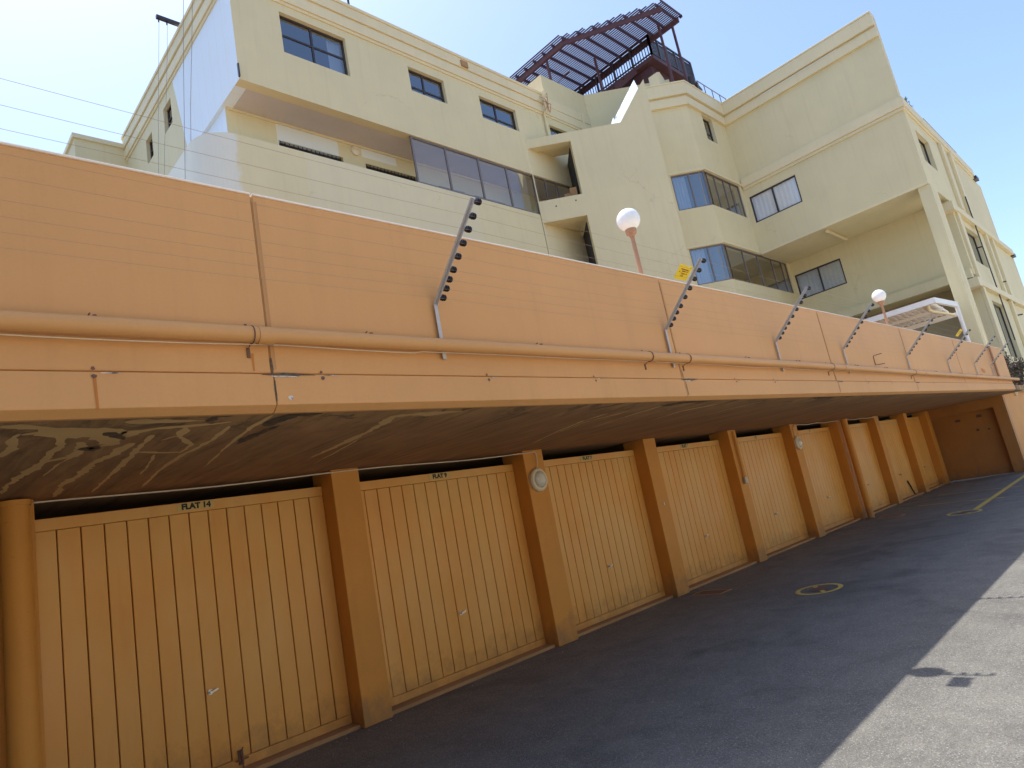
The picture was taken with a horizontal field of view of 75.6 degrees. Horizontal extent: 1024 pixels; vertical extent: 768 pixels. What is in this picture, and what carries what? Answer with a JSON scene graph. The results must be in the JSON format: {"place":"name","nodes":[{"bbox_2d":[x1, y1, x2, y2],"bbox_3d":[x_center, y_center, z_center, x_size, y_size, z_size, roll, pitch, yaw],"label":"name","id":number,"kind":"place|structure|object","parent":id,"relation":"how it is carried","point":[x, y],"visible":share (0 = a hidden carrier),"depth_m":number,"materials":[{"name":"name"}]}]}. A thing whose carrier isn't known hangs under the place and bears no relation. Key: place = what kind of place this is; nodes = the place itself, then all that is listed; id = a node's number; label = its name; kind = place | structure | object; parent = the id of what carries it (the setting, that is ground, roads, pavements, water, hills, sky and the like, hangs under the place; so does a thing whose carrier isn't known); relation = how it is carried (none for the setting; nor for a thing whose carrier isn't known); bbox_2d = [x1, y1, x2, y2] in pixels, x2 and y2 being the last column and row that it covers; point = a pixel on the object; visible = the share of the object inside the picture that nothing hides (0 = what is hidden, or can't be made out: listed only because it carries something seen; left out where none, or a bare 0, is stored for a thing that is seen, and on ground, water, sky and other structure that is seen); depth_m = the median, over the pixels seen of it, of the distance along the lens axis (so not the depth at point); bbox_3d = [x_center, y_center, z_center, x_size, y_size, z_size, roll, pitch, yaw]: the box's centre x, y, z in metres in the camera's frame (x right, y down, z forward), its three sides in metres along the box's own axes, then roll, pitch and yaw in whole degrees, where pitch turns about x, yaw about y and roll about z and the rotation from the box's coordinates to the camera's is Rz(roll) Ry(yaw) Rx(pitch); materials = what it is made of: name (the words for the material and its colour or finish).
{"place":"outdoors","nodes":[
{"label":"outdoors","id":0,"kind":"place"},
{"bbox_2d":[0,0,1023,285],"label":"sky","id":1,"kind":"structure","parent":0,"point":[959,64],"materials":[{"name":"blue"}]},
{"bbox_2d":[267,472,1023,767],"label":"ground","id":2,"kind":"structure","parent":0,"point":[911,609],"depth_m":5.45,"materials":[{"name":"grey asphalt"}]},
{"bbox_2d":[0,141,1023,767],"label":"garage row","id":3,"kind":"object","parent":2,"relation":"on","point":[258,625],"visible":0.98,"depth_m":5.46,"materials":[{"name":"paint"}]},
{"bbox_2d":[0,499,41,767],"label":"pillar","id":4,"kind":"structure","parent":3,"relation":"attached to","point":[22,727],"depth_m":4.27,"materials":[{"name":"paint"}]},
{"bbox_2d":[35,487,351,767],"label":"garage door","id":5,"kind":"structure","parent":3,"relation":"in","point":[194,634],"depth_m":5.32,"materials":[{"name":"wood"}]},
{"bbox_2d":[33,451,536,502],"bbox_3d":[-1.526,0.947,6.461,5.176,0.227,0.023,0,-16,-45],"label":"lighting cable","id":6,"kind":"object","parent":3,"relation":"attached to","point":[268,480],"visible":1,"depth_m":5.78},
{"bbox_2d":[360,464,545,705],"bbox_3d":[-0.621,2.053,7.266,2.312,2.175,0.091,0,-16,-45],"label":"garage door","id":7,"kind":"structure","parent":3,"relation":"in","point":[455,590],"depth_m":7.19,"materials":[{"name":"wood"}]},
{"bbox_2d":[433,197,481,359],"bbox_3d":[-0.304,-0.630,3.983,0.070,0.846,0.532,0,-16,-45],"label":"fence bracket","id":8,"kind":"object","parent":3,"relation":"attached to","point":[443,286],"visible":0.98,"depth_m":4.02,"materials":[{"name":"metal"}]},
{"bbox_2d":[0,247,976,361],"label":"fence wire","id":9,"kind":"object","parent":8,"relation":"attached to","point":[375,291],"visible":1,"depth_m":3.58,"materials":[{"name":"grey metal"}]},
{"bbox_2d":[0,78,1003,339],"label":"fence wire","id":10,"kind":"object","parent":8,"relation":"attached to","point":[336,166],"visible":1,"depth_m":3.18,"materials":[{"name":"grey metal"}]},
{"bbox_2d":[0,216,1005,360],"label":"fence wire","id":11,"kind":"object","parent":8,"relation":"attached to","point":[377,270],"visible":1,"depth_m":3.52,"materials":[{"name":"grey metal"}]},
{"bbox_2d":[3,177,1010,355],"bbox_3d":[5.070,-0.754,9.325,26.669,0.011,0.001,0,-16,-45],"label":"fence wire","id":12,"kind":"object","parent":8,"relation":"attached to","point":[388,245],"visible":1,"depth_m":3.42,"materials":[{"name":"grey metal"}]},
{"bbox_2d":[3,232,1010,363],"bbox_3d":[4.990,-0.570,9.406,26.669,0.011,0.001,0,-16,-45],"label":"fence wire","id":13,"kind":"object","parent":8,"relation":"attached to","point":[380,281],"visible":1,"depth_m":3.54,"materials":[{"name":"grey metal"}]},
{"bbox_2d":[1,153,1017,353],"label":"fence wire","id":14,"kind":"object","parent":8,"relation":"attached to","point":[376,227],"visible":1,"depth_m":3.36,"materials":[{"name":"grey metal"}]},
{"bbox_2d":[0,128,1019,350],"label":"fence wire","id":15,"kind":"object","parent":8,"relation":"attached to","point":[380,211],"visible":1,"depth_m":3.32,"materials":[{"name":"grey metal"}]},
{"bbox_2d":[2,105,1020,347],"bbox_3d":[5.167,-0.976,9.227,26.669,0.011,0.001,0,-16,-45],"label":"fence wire","id":16,"kind":"object","parent":8,"relation":"attached to","point":[380,195],"visible":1,"depth_m":3.28,"materials":[{"name":"grey metal"}]},
{"bbox_2d":[674,264,691,280],"bbox_3d":[1.475,-0.961,5.680,0.196,0.005,0.133,0,-60,-45],"label":"warning sign","id":17,"kind":"object","parent":16,"relation":"hanging from","point":[683,272],"visible":0.99,"depth_m":5.67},
{"bbox_2d":[4,200,1021,360],"bbox_3d":[5.039,-0.679,9.356,26.669,0.011,0.001,0,-16,-45],"label":"fence wire","id":18,"kind":"object","parent":8,"relation":"attached to","point":[385,260],"visible":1,"depth_m":3.49,"materials":[{"name":"grey metal"}]},
{"bbox_2d":[0,310,1019,380],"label":"drain pipe","id":19,"kind":"object","parent":3,"relation":"attached to","point":[37,322],"visible":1,"depth_m":3.50,"materials":[{"name":"metal"}]},
{"bbox_2d":[0,334,934,376],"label":"thin cable","id":20,"kind":"object","parent":19,"relation":"attached to","point":[365,350],"visible":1,"depth_m":3.52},
{"bbox_2d":[529,468,547,491],"bbox_3d":[0.345,1.183,8.175,0.290,0.290,0.090,0,-16,-45],"label":"bulkhead light","id":21,"kind":"object","parent":3,"relation":"attached to","point":[538,480],"visible":1,"depth_m":8.13,"materials":[{"name":"white plastic"}]},
{"bbox_2d":[63,0,1023,420],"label":"apartment building","id":22,"kind":"structure","parent":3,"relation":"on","point":[831,166],"depth_m":20.64,"materials":[{"name":"paint"}]},
{"bbox_2d":[150,139,153,158],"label":"window","id":23,"kind":"structure","parent":22,"relation":"in","point":[151,143],"depth_m":18.89,"materials":[{"name":"black glass"}]},
{"bbox_2d":[155,14,179,26],"bbox_3d":[-8.185,-9.085,17.012,1.820,0.180,0.080,0,-16,-45],"label":"roof hoist","id":24,"kind":"object","parent":22,"relation":"attached to","point":[167,21],"visible":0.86,"depth_m":16.53,"materials":[{"name":"black metal"}]},
{"bbox_2d":[158,64,158,173],"bbox_3d":[-8.016,-3.332,14.950,0.921,11.701,0.047,0,-16,-45],"label":"hoist rope","id":25,"kind":"object","parent":24,"relation":"hanging from","point":[158,118],"visible":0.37,"depth_m":15.73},
{"bbox_2d":[164,80,166,174],"bbox_3d":[-7.925,-3.332,15.039,1.047,11.701,0.048,0,-16,-45],"label":"hoist rope","id":26,"kind":"object","parent":24,"relation":"hanging from","point":[165,123],"visible":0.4,"depth_m":15.63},
{"bbox_2d":[167,105,172,126],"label":"window","id":27,"kind":"structure","parent":22,"relation":"in","point":[169,112],"depth_m":17.79,"materials":[{"name":"black glass"}]},
{"bbox_2d":[279,141,341,161],"bbox_3d":[-4.902,-5.152,16.305,1.720,1.370,0.120,0,-16,-45],"label":"window","id":28,"kind":"structure","parent":22,"relation":"in","point":[280,143],"depth_m":16.38,"materials":[{"name":"black glass"}]},
{"bbox_2d":[279,15,347,74],"bbox_3d":[-5.109,-7.974,16.336,1.980,1.900,0.900,0,-16,-45],"label":"window","id":29,"kind":"structure","parent":22,"relation":"in","point":[298,42],"depth_m":16.56,"materials":[{"name":"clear glass"}]},
{"bbox_2d":[366,164,416,181],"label":"window","id":30,"kind":"structure","parent":22,"relation":"in","point":[383,171],"depth_m":18.08,"materials":[{"name":"black glass"}]},
{"bbox_2d":[408,70,444,102],"bbox_3d":[-2.699,-8.089,18.757,1.490,1.550,0.900,0,-16,-45],"label":"window","id":31,"kind":"structure","parent":22,"relation":"in","point":[419,85],"depth_m":18.85,"materials":[{"name":"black glass"}]},
{"bbox_2d":[409,136,540,215],"bbox_3d":[-0.909,-5.895,18.964,4.700,1.375,0.050,0,-16,-45],"label":"window","id":32,"kind":"structure","parent":22,"relation":"in","point":[410,137],"depth_m":18.85,"materials":[{"name":"glass"}]},
{"bbox_2d":[479,99,516,129],"bbox_3d":[-0.739,-8.084,20.686,1.790,1.550,0.900,0,-16,-45],"label":"window","id":33,"kind":"structure","parent":22,"relation":"in","point":[490,113],"depth_m":20.83,"materials":[{"name":"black glass"}]},
{"bbox_2d":[534,176,569,201],"bbox_3d":[1.592,-5.889,21.427,2.280,1.375,0.050,0,-16,-45],"label":"railing","id":34,"kind":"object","parent":22,"relation":"in","point":[536,177],"depth_m":21.10,"materials":[{"name":"metal"}]},
{"bbox_2d":[550,128,562,134],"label":"window","id":35,"kind":"structure","parent":22,"relation":"in","point":[558,132],"depth_m":22.52,"materials":[{"name":"black glass"}]},
{"bbox_2d":[509,0,687,94],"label":"roof pergola","id":36,"kind":"object","parent":22,"relation":"on","point":[530,72],"visible":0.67,"depth_m":24.00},
{"bbox_2d":[575,35,698,94],"bbox_3d":[4.002,-10.748,26.160,4.820,2.815,5.220,0,-16,-45],"label":"roof deck railing","id":37,"kind":"object","parent":22,"relation":"on","point":[650,66],"visible":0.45,"depth_m":24.65,"materials":[{"name":"brown metal"}]},
{"bbox_2d":[670,171,713,210],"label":"window","id":38,"kind":"structure","parent":22,"relation":"in","point":[703,181],"depth_m":22.46,"materials":[{"name":"glass"}]},
{"bbox_2d":[688,76,702,90],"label":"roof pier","id":39,"kind":"structure","parent":22,"relation":"on","point":[692,81],"depth_m":24.47,"materials":[{"name":"beige paint"}]},
{"bbox_2d":[703,119,713,141],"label":"window","id":40,"kind":"structure","parent":22,"relation":"in","point":[707,122],"depth_m":24.12,"materials":[{"name":"black glass"}]},
{"bbox_2d":[696,80,725,102],"bbox_3d":[7.702,-10.847,25.126,2.232,0.838,0.036,0,-16,-45],"label":"roof handrail","id":41,"kind":"object","parent":22,"relation":"on","point":[711,90],"visible":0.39,"depth_m":25.13,"materials":[{"name":"metal"}]},
{"bbox_2d":[689,244,733,284],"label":"window","id":42,"kind":"structure","parent":22,"relation":"in","point":[722,252],"depth_m":21.94,"materials":[{"name":"glass"}]},
{"bbox_2d":[685,171,746,216],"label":"window","id":43,"kind":"structure","parent":22,"relation":"in","point":[723,196],"depth_m":23.32,"materials":[{"name":"glass"}]},
{"bbox_2d":[704,244,793,292],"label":"window","id":44,"kind":"structure","parent":22,"relation":"in","point":[772,275],"depth_m":24.64,"materials":[{"name":"glass"}]},
{"bbox_2d":[749,175,801,222],"bbox_3d":[9.414,-6.580,23.536,0.063,1.030,1.730,0,-16,-45],"label":"window","id":45,"kind":"structure","parent":22,"relation":"in","point":[785,194],"depth_m":23.54,"materials":[{"name":"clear glass"}]},
{"bbox_2d":[795,258,846,299],"bbox_3d":[11.607,-3.931,24.795,0.063,0.990,1.720,0,-16,-45],"label":"window","id":46,"kind":"structure","parent":22,"relation":"in","point":[830,275],"depth_m":24.77,"materials":[{"name":"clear glass"}]},
{"bbox_2d":[918,139,931,165],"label":"window","id":47,"kind":"structure","parent":22,"relation":"in","point":[922,145],"depth_m":22.11,"materials":[{"name":"black glass"}]},
{"bbox_2d":[923,118,956,152],"bbox_3d":[16.875,-9.321,25.785,5.040,0.805,0.050,0,-16,-45],"label":"terrace handrail","id":48,"kind":"object","parent":22,"relation":"on","point":[940,136],"visible":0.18,"depth_m":25.87,"materials":[{"name":"metal"}]},
{"bbox_2d":[967,232,983,264],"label":"window","id":49,"kind":"structure","parent":22,"relation":"in","point":[972,240],"depth_m":23.92,"materials":[{"name":"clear glass"}]},
{"bbox_2d":[993,304,1016,356],"bbox_3d":[17.214,-1.846,23.142,2.200,2.000,0.050,0,-16,-45],"label":"window","id":50,"kind":"structure","parent":22,"relation":"in","point":[1002,322],"depth_m":23.60,"materials":[{"name":"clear glass"}]},
{"bbox_3d":[-6.967,-9.564,15.776,1.820,0.180,0.080,0,-16,-45],"label":"roof hoist","id":51,"kind":"object","parent":22,"relation":"attached to","visible":0},
{"bbox_2d":[183,0,185,178],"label":"hoist rope","id":52,"kind":"object","parent":51,"relation":"hanging from","point":[183,69],"visible":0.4,"depth_m":14.57,"materials":[{"name":"grey"}]},
{"bbox_2d":[190,5,192,128],"bbox_3d":[-6.706,-3.811,13.803,1.049,11.701,0.050,0,-16,-45],"label":"hoist rope","id":53,"kind":"object","parent":51,"relation":"hanging from","point":[191,69],"visible":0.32,"depth_m":14.45,"materials":[{"name":"grey"}]},
{"bbox_2d":[543,450,664,630],"bbox_3d":[1.256,2.057,9.115,2.242,2.175,0.091,0,-16,-45],"label":"garage door","id":54,"kind":"structure","parent":3,"relation":"in","point":[611,565],"depth_m":9.11,"materials":[{"name":"wood"}]},
{"bbox_2d":[616,208,643,273],"bbox_3d":[1.184,-1.173,6.211,0.224,1.032,0.224,0,-16,-45],"label":"globe lamp","id":55,"kind":"object","parent":3,"relation":"attached to","point":[628,221],"visible":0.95,"depth_m":6.21,"materials":[{"name":"white glass"}]},
{"bbox_2d":[664,258,705,367],"bbox_3d":[1.566,-0.625,5.825,0.070,0.846,0.532,0,-16,-45],"label":"fence bracket","id":56,"kind":"object","parent":3,"relation":"attached to","point":[683,296],"visible":1,"depth_m":5.86,"materials":[{"name":"metal"}]},
{"bbox_2d":[656,440,748,585],"bbox_3d":[3.116,2.062,10.947,2.322,2.175,0.091,0,-16,-45],"label":"garage door","id":57,"kind":"structure","parent":3,"relation":"in","point":[707,527],"depth_m":10.99,"materials":[{"name":"wood"}]},
{"bbox_2d":[731,431,747,483],"bbox_3d":[4.081,1.311,11.829,0.090,0.950,0.055,0,-16,-45],"label":"switch box","id":58,"kind":"object","parent":3,"relation":"attached to","point":[745,479],"visible":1,"depth_m":11.82,"materials":[{"name":"metal"}]},
{"bbox_2d":[737,433,808,553],"bbox_3d":[5.000,2.066,12.803,2.372,2.175,0.091,0,-16,-45],"label":"garage door","id":59,"kind":"structure","parent":3,"relation":"in","point":[776,502],"depth_m":12.89,"materials":[{"name":"wood"}]},
{"bbox_2d":[775,286,810,371],"bbox_3d":[3.212,-0.621,7.446,0.070,0.846,0.532,0,-16,-45],"label":"fence bracket","id":60,"kind":"object","parent":3,"relation":"attached to","point":[791,314],"visible":1,"depth_m":7.49,"materials":[{"name":"metal"}]},
{"bbox_2d":[794,436,802,449],"bbox_3d":[5.975,1.220,13.711,0.290,0.290,0.090,0,-16,-45],"label":"bulkhead light","id":61,"kind":"object","parent":3,"relation":"attached to","point":[798,443],"visible":1,"depth_m":13.65,"materials":[{"name":"white plastic"}]},
{"bbox_2d":[798,427,853,529],"bbox_3d":[6.910,2.071,14.683,2.292,2.175,0.091,0,-16,-45],"label":"garage door","id":62,"kind":"structure","parent":3,"relation":"in","point":[826,477],"depth_m":14.83,"materials":[{"name":"wood"}]},
{"bbox_2d":[793,417,881,435],"bbox_3d":[7.867,1.082,15.665,5.532,0.460,0.029,0,-16,-45],"label":"lighting cable","id":63,"kind":"object","parent":3,"relation":"attached to","point":[832,421],"visible":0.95,"depth_m":15.20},
{"bbox_2d":[839,419,874,517],"bbox_3d":[8.034,1.950,15.352,0.168,2.315,0.168,0,-16,-45],"label":"downpipe","id":64,"kind":"object","parent":3,"relation":"attached to","point":[857,469],"visible":1,"depth_m":15.29,"materials":[{"name":"metal"}]},
{"bbox_2d":[842,303,873,373],"bbox_3d":[4.751,-0.618,8.961,0.070,0.846,0.532,0,-16,-45],"label":"fence bracket","id":65,"kind":"object","parent":3,"relation":"attached to","point":[864,315],"visible":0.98,"depth_m":9.00,"materials":[{"name":"metal"}]},
{"bbox_2d":[849,423,890,510],"bbox_3d":[8.812,2.075,16.557,2.392,2.175,0.091,0,-16,-45],"label":"garage door","id":66,"kind":"structure","parent":3,"relation":"in","point":[876,488],"depth_m":16.90,"materials":[{"name":"wood"}]},
{"bbox_2d":[872,290,888,324],"bbox_3d":[6.460,-1.141,11.400,0.224,1.032,0.224,0,-16,-45],"label":"globe lamp","id":67,"kind":"object","parent":3,"relation":"attached to","point":[879,297],"visible":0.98,"depth_m":11.40,"materials":[{"name":"white glass"}]},
{"bbox_2d":[879,419,918,498],"bbox_3d":[10.707,2.080,18.424,2.272,2.175,0.091,0,-16,-45],"label":"garage door","id":68,"kind":"structure","parent":3,"relation":"in","point":[890,429],"depth_m":18.65,"materials":[{"name":"wood"}]},
{"bbox_2d":[864,297,970,341],"bbox_3d":[10.975,-0.520,19.726,1.986,2.655,4.458,0,-16,-45],"label":"canopy","id":69,"kind":"object","parent":3,"relation":"on","point":[930,308],"visible":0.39,"depth_m":18.91,"materials":[{"name":"white metal"}]},
{"bbox_2d":[906,319,932,369],"bbox_3d":[6.888,-0.613,11.067,0.070,0.846,0.532,0,-16,-45],"label":"fence bracket","id":70,"kind":"object","parent":3,"relation":"attached to","point":[918,338],"visible":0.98,"depth_m":11.11,"materials":[{"name":"metal"}]},
{"bbox_2d":[908,417,938,487],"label":"garage door","id":71,"kind":"structure","parent":3,"relation":"in","point":[925,458],"depth_m":20.42,"materials":[{"name":"wood"}]},
{"bbox_2d":[947,329,970,372],"bbox_3d":[8.883,-0.608,13.031,0.070,0.846,0.532,0,-16,-45],"label":"fence bracket","id":72,"kind":"object","parent":3,"relation":"attached to","point":[958,345],"visible":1,"depth_m":13.07,"materials":[{"name":"metal"}]},
{"bbox_2d":[931,407,1013,480],"bbox_3d":[14.310,1.902,20.545,0.030,2.000,1.750,0,-16,-45],"label":"end door","id":73,"kind":"structure","parent":3,"relation":"in","point":[967,452],"depth_m":20.51,"materials":[{"name":"brown paint"}]},
{"bbox_2d":[974,336,995,374],"bbox_3d":[10.621,-0.603,14.744,0.070,0.846,0.532,0,-16,-45],"label":"fence bracket","id":74,"kind":"object","parent":3,"relation":"attached to","point":[991,339],"visible":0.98,"depth_m":14.78,"materials":[{"name":"metal"}]},
{"bbox_2d":[974,305,999,375],"bbox_3d":[11.891,-1.057,16.503,0.055,1.920,0.055,0,-16,-45],"label":"stand pipe","id":75,"kind":"object","parent":3,"relation":"attached to","point":[991,354],"visible":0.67,"depth_m":16.47,"materials":[{"name":"brown metal"}]},
{"bbox_2d":[991,340,1010,375],"bbox_3d":[11.940,-0.600,16.042,0.070,0.846,0.532,0,-16,-45],"label":"fence bracket","id":76,"kind":"object","parent":3,"relation":"attached to","point":[999,353],"visible":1,"depth_m":16.07,"materials":[{"name":"metal"}]},
{"bbox_2d":[1003,351,1023,384],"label":"dry creeper","id":77,"kind":"object","parent":3,"relation":"on","point":[1016,370],"visible":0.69,"depth_m":20.28,"materials":[{"name":"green plant"}]},
{"bbox_2d":[691,589,730,595],"bbox_3d":[2.838,2.974,9.395,0.320,0.018,0.480,0,-16,-45],"label":"drain cover","id":78,"kind":"object","parent":2,"relation":"on","point":[712,592],"visible":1,"depth_m":9.38,"materials":[{"name":"metal"}]},
{"bbox_2d":[795,583,842,594],"bbox_3d":[3.805,2.539,8.172,0.660,0.003,0.540,0,-16,-45],"label":"painted ring marking","id":79,"kind":"object","parent":2,"relation":"on","point":[821,589],"visible":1,"depth_m":8.16,"materials":[{"name":"yellow paint"}]},
{"bbox_2d":[947,509,981,515],"bbox_3d":[8.814,2.500,12.848,0.720,0.003,0.600,0,-16,-45],"label":"painted ring marking","id":80,"kind":"object","parent":2,"relation":"on","point":[966,511],"visible":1,"depth_m":12.83,"materials":[{"name":"yellow paint"}]},
{"bbox_2d":[972,475,1023,509],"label":"painted line marking","id":81,"kind":"object","parent":2,"relation":"on","point":[995,495],"visible":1,"depth_m":14.90,"materials":[{"name":"yellow paint"}]},
{"bbox_2d":[648,72,664,85],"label":"roof pier","id":82,"kind":"structure","parent":0,"point":[656,78],"depth_m":23.16,"materials":[{"name":"beige paint"}]}
]}

